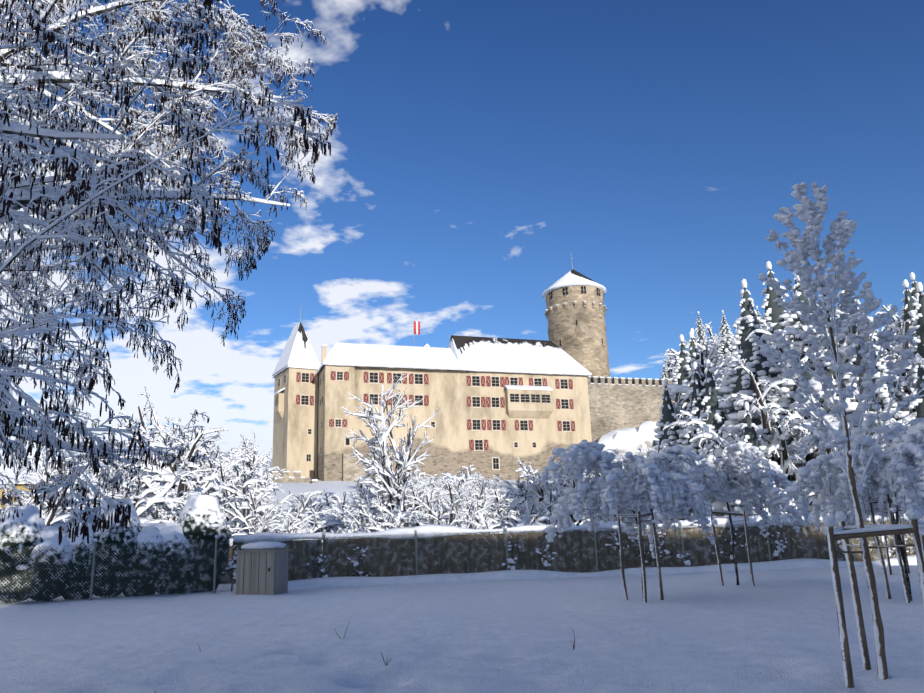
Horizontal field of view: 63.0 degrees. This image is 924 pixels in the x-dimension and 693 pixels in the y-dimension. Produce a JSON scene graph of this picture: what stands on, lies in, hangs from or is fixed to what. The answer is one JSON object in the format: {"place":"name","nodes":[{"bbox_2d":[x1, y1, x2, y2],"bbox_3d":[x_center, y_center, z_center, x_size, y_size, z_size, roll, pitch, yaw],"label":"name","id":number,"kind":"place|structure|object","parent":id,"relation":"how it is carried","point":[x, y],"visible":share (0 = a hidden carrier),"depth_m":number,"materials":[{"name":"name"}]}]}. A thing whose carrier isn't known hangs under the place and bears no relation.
{"place":"outdoors","nodes":[
{"label":"outdoors","id":0,"kind":"place"},
{"bbox_2d":[55,443,271,517],"bbox_3d":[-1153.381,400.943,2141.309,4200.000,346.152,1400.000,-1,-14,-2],"label":"mountain","id":1,"kind":"structure","parent":0,"point":[212,455],"depth_m":2320.91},
{"bbox_2d":[241,541,285,549],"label":"snow cap","id":2,"kind":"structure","parent":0,"point":[264,545],"depth_m":25.97,"materials":[{"name":"white snow"}]},
{"bbox_2d":[272,367,317,478],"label":"castle tower","id":3,"kind":"structure","parent":0,"point":[293,442],"depth_m":124.09,"materials":[{"name":"beige paint"}]},
{"bbox_2d":[272,322,320,377],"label":"turret roof","id":4,"kind":"structure","parent":3,"relation":"on","point":[296,353],"depth_m":127.54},
{"bbox_2d":[309,470,313,479],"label":"door","id":5,"kind":"structure","parent":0,"point":[311,475],"depth_m":122.59,"materials":[{"name":"wood"}]},
{"bbox_2d":[302,325,473,352],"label":"castle roof tiles","id":6,"kind":"object","parent":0,"point":[460,341],"visible":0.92,"depth_m":134.24,"materials":[{"name":"tile"}]},
{"bbox_2d":[265,472,593,538],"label":"snowy hillside","id":7,"kind":"structure","parent":0,"point":[339,488],"depth_m":93.01,"materials":[{"name":"white snow"}]},
{"bbox_2d":[0,468,63,530],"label":"yellow house","id":8,"kind":"structure","parent":7,"relation":"on","point":[19,486],"depth_m":76.01,"materials":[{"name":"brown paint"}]},
{"bbox_2d":[1,492,12,504],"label":"yellow house windows","id":9,"kind":"structure","parent":8,"relation":"attached to","point":[5,500],"depth_m":75.49,"materials":[{"name":"glass"}]},
{"bbox_2d":[0,450,67,483],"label":"yellow house roof","id":10,"kind":"structure","parent":8,"relation":"on","point":[11,473],"depth_m":77.30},
{"bbox_2d":[220,543,322,583],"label":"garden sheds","id":11,"kind":"object","parent":7,"relation":"on","point":[230,552],"depth_m":33.10,"materials":[{"name":"metal"}]},
{"bbox_2d":[271,302,675,482],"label":"castle wall","id":12,"kind":"structure","parent":7,"relation":"on","point":[616,406],"depth_m":136.57,"materials":[{"name":"beige stone"}]},
{"bbox_2d":[414,321,419,334],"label":"flag","id":13,"kind":"object","parent":12,"relation":"on","point":[418,327],"depth_m":138.50,"materials":[{"name":"red fabric"}]},
{"bbox_2d":[546,285,609,377],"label":"round tower","id":14,"kind":"structure","parent":7,"relation":"on","point":[583,345],"depth_m":147.64,"materials":[{"name":"stone"}]},
{"bbox_2d":[542,269,605,299],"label":"tower roof","id":15,"kind":"structure","parent":14,"relation":"on","point":[572,277],"depth_m":150.53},
{"bbox_2d":[275,346,591,480],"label":"castle walls","id":16,"kind":"structure","parent":0,"point":[448,392],"depth_m":125.81,"materials":[{"name":"beige paint"}]},
{"bbox_2d":[278,371,570,469],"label":"window surrounds","id":17,"kind":"object","parent":16,"relation":"attached to","point":[423,406],"visible":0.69,"depth_m":126.08,"materials":[{"name":"beige stone"}]},
{"bbox_2d":[296,371,574,450],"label":"window shutters","id":18,"kind":"object","parent":16,"relation":"attached to","point":[426,381],"visible":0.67,"depth_m":127.06,"materials":[{"name":"red wood"}]},
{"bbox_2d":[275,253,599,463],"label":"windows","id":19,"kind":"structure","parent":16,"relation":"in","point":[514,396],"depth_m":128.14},
{"bbox_2d":[275,286,603,468],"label":"window frames","id":20,"kind":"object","parent":19,"relation":"in","point":[524,426],"visible":0.48,"depth_m":128.01,"materials":[{"name":"wood"}]},
{"bbox_2d":[447,335,591,374],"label":"snow","id":21,"kind":"structure","parent":16,"relation":"on","point":[510,354],"depth_m":134.94,"materials":[{"name":"white snow"}]},
{"bbox_2d":[0,565,923,692],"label":"ground","id":22,"kind":"structure","parent":0,"point":[773,631],"depth_m":13.15,"materials":[{"name":"white snow"}]},
{"bbox_2d":[0,495,229,602],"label":"thuja hedge","id":23,"kind":"object","parent":22,"relation":"on","point":[198,517],"visible":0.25,"depth_m":26.49,"materials":[{"name":"green plant"}]},
{"bbox_2d":[0,495,337,569],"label":"hedge snow","id":24,"kind":"structure","parent":23,"relation":"on","point":[144,525],"depth_m":27.70,"materials":[{"name":"white snow"}]},
{"bbox_2d":[0,0,337,544],"bbox_3d":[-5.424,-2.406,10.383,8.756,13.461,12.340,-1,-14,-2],"label":"alder tree","id":25,"kind":"object","parent":22,"relation":"on","point":[47,134],"visible":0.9,"depth_m":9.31,"materials":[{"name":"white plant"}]},
{"bbox_2d":[234,549,290,594],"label":"wooden shed","id":26,"kind":"structure","parent":22,"relation":"on","point":[274,581],"depth_m":25.80,"materials":[{"name":"grey wood"}]},
{"bbox_2d":[243,552,269,593],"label":"plank gaps","id":27,"kind":"object","parent":26,"relation":"attached to","point":[258,572],"visible":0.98,"depth_m":25.71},
{"bbox_2d":[155,622,574,692],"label":"grass tufts","id":28,"kind":"object","parent":22,"relation":"on","point":[386,664],"visible":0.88,"depth_m":11.69,"materials":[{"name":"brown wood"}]},
{"bbox_2d":[89,522,855,599],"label":"fence posts","id":29,"kind":"object","parent":22,"relation":"on","point":[93,566],"visible":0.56,"depth_m":29.23,"materials":[{"name":"grey metal"}]},
{"bbox_2d":[0,518,918,603],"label":"chain link fence","id":30,"kind":"object","parent":29,"relation":"attached to","point":[375,558],"visible":0.33,"depth_m":29.09,"materials":[{"name":"grey metal"}]},
{"bbox_2d":[231,520,923,590],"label":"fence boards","id":31,"kind":"object","parent":29,"relation":"attached to","point":[367,566],"depth_m":30.00,"materials":[{"name":"brown wood"}]},
{"bbox_2d":[218,522,915,580],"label":"snowy fence vines","id":32,"kind":"object","parent":31,"relation":"attached to","point":[545,563],"depth_m":29.89,"materials":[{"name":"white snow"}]},
{"bbox_2d":[94,513,923,591],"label":"snow","id":33,"kind":"structure","parent":22,"relation":"on","point":[787,564],"depth_m":29.45,"materials":[{"name":"white snow"}]},
{"bbox_2d":[540,186,923,600],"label":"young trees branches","id":34,"kind":"object","parent":22,"relation":"on","point":[863,474],"visible":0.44,"depth_m":16.92,"materials":[{"name":"white plant"}]},
{"bbox_2d":[538,182,923,557],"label":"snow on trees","id":35,"kind":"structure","parent":34,"relation":"on","point":[913,450],"depth_m":16.80,"materials":[{"name":"white snow"}]},
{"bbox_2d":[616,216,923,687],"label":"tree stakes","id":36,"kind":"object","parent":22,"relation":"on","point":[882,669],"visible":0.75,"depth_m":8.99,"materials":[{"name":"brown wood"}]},
{"bbox_2d":[614,489,918,534],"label":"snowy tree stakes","id":37,"kind":"object","parent":36,"relation":"on","point":[839,516],"visible":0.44,"depth_m":8.63,"materials":[{"name":"white snow"}]},
{"bbox_2d":[0,0,923,458],"label":"sky","id":38,"kind":"structure","parent":0,"point":[478,146],"materials":[{"name":"blue"}]},
{"bbox_2d":[271,301,672,481],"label":"snow","id":39,"kind":"structure","parent":0,"point":[372,355],"depth_m":127.61,"materials":[{"name":"white snow"}]},
{"bbox_2d":[537,421,658,480],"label":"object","id":40,"kind":"object","parent":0,"point":[629,439],"visible":0.1,"depth_m":128.62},
{"label":"ground","id":41,"kind":"structure","parent":0,"visible":0},
{"bbox_2d":[0,373,788,541],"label":"shrubs","id":42,"kind":"object","parent":41,"relation":"on","point":[387,480],"visible":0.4,"depth_m":54.49,"materials":[{"name":"white plant"}]},
{"bbox_2d":[636,271,923,528],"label":"conifers","id":43,"kind":"object","parent":41,"relation":"on","point":[747,346],"visible":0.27,"depth_m":46.38,"materials":[{"name":"green plant"}]},
{"bbox_2d":[643,295,923,512],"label":"frosted forest trees","id":44,"kind":"object","parent":41,"relation":"on","point":[799,426],"visible":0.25,"depth_m":40.73,"materials":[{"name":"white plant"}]},
{"bbox_2d":[644,261,923,528],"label":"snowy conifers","id":45,"kind":"object","parent":41,"relation":"on","point":[728,385],"visible":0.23,"depth_m":45.42,"materials":[{"name":"white snow"}]}
]}

